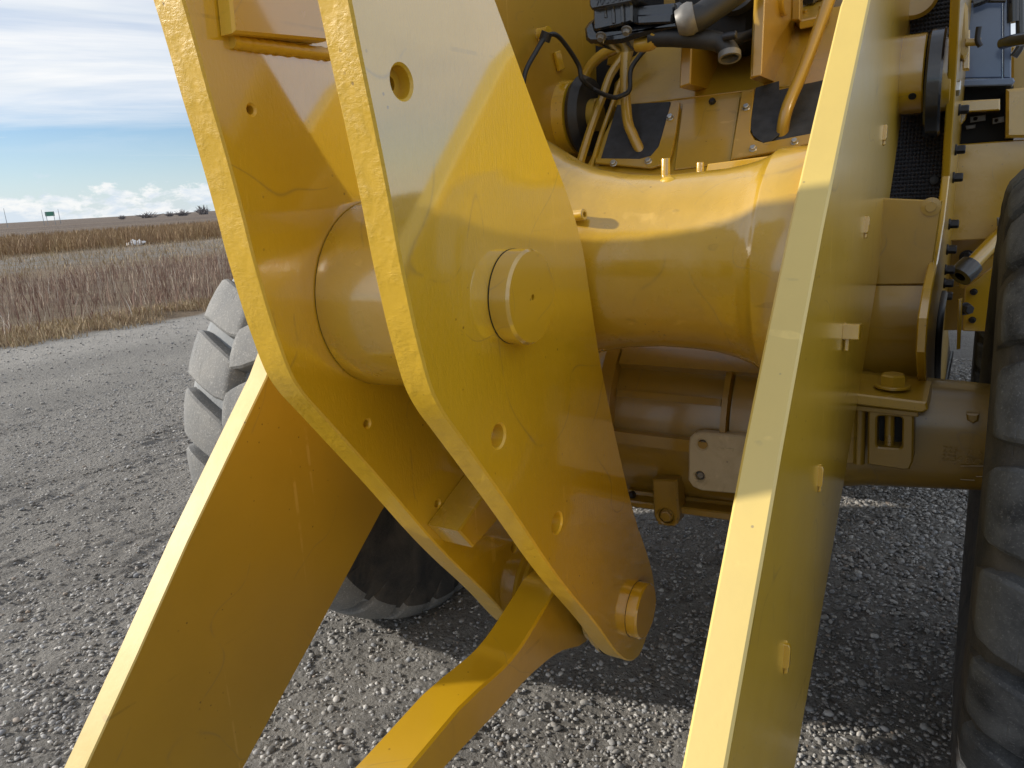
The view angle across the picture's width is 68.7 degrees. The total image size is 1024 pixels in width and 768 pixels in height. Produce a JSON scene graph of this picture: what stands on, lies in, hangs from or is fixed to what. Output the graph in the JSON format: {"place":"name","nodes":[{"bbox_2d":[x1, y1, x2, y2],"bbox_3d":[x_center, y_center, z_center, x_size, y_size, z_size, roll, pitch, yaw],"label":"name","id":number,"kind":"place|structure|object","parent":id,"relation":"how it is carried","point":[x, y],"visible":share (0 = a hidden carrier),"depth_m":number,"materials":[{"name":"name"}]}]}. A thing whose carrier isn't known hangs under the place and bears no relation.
{"place":"outdoors","nodes":[
{"label":"outdoors","id":0,"kind":"place"},
{"bbox_2d":[0,294,213,348],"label":"verge grass","id":1,"kind":"structure","parent":0,"point":[18,335],"depth_m":11.27,"materials":[{"name":"plant"}]},
{"bbox_2d":[0,219,221,256],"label":"tall grass","id":2,"kind":"structure","parent":0,"point":[40,243],"depth_m":43.09,"materials":[{"name":"beige plant"}]},
{"bbox_2d":[0,211,974,767],"bbox_3d":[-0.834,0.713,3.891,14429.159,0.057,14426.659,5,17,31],"label":"ground","id":3,"kind":"structure","parent":0,"point":[134,359],"depth_m":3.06,"materials":[{"name":"grey gravel"}]},
{"bbox_2d":[45,211,55,224],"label":"road sign","id":4,"kind":"object","parent":3,"relation":"on","point":[49,214],"visible":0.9,"depth_m":250.78,"materials":[{"name":"green metal"}]},
{"bbox_2d":[0,236,225,281],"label":"dry stubble","id":5,"kind":"object","parent":3,"relation":"on","point":[80,256],"visible":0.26,"depth_m":30.27,"materials":[{"name":"beige plant"}]},
{"bbox_2d":[0,248,232,334],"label":"red weeds","id":6,"kind":"object","parent":3,"relation":"on","point":[64,281],"visible":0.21,"depth_m":16.09,"materials":[{"name":"brown plant"}]},
{"bbox_2d":[126,239,145,245],"bbox_3d":[-20.985,-7.924,41.793,1.400,0.331,0.977,5,17,31],"label":"plastic sheet","id":7,"kind":"object","parent":3,"relation":"on","point":[139,241],"visible":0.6,"depth_m":41.52,"materials":[{"name":"white plastic"}]},
{"bbox_2d":[136,211,163,217],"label":"bare bush","id":8,"kind":"object","parent":3,"relation":"on","point":[146,215],"visible":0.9,"depth_m":369.01,"materials":[{"name":"grey plant"}]},
{"bbox_2d":[164,211,172,216],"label":"bare bush","id":9,"kind":"object","parent":3,"relation":"on","point":[167,214],"visible":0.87,"depth_m":382.62,"materials":[{"name":"grey plant"}]},
{"bbox_2d":[173,209,190,215],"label":"bare bush","id":10,"kind":"object","parent":3,"relation":"on","point":[181,213],"visible":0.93,"depth_m":366.39,"materials":[{"name":"grey plant"}]},
{"bbox_2d":[194,206,210,214],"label":"bare bush","id":11,"kind":"object","parent":3,"relation":"on","point":[201,211],"visible":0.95,"depth_m":387.77,"materials":[{"name":"grey plant"}]},
{"bbox_2d":[64,0,1023,767],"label":"wheel loader","id":12,"kind":"object","parent":3,"relation":"on","point":[516,310],"visible":1,"depth_m":1.55,"materials":[{"name":"yellow metal"}]},
{"bbox_2d":[0,0,1015,222],"label":"sky","id":13,"kind":"structure","parent":0,"point":[94,120],"materials":[{"name":"blue"}]}
]}

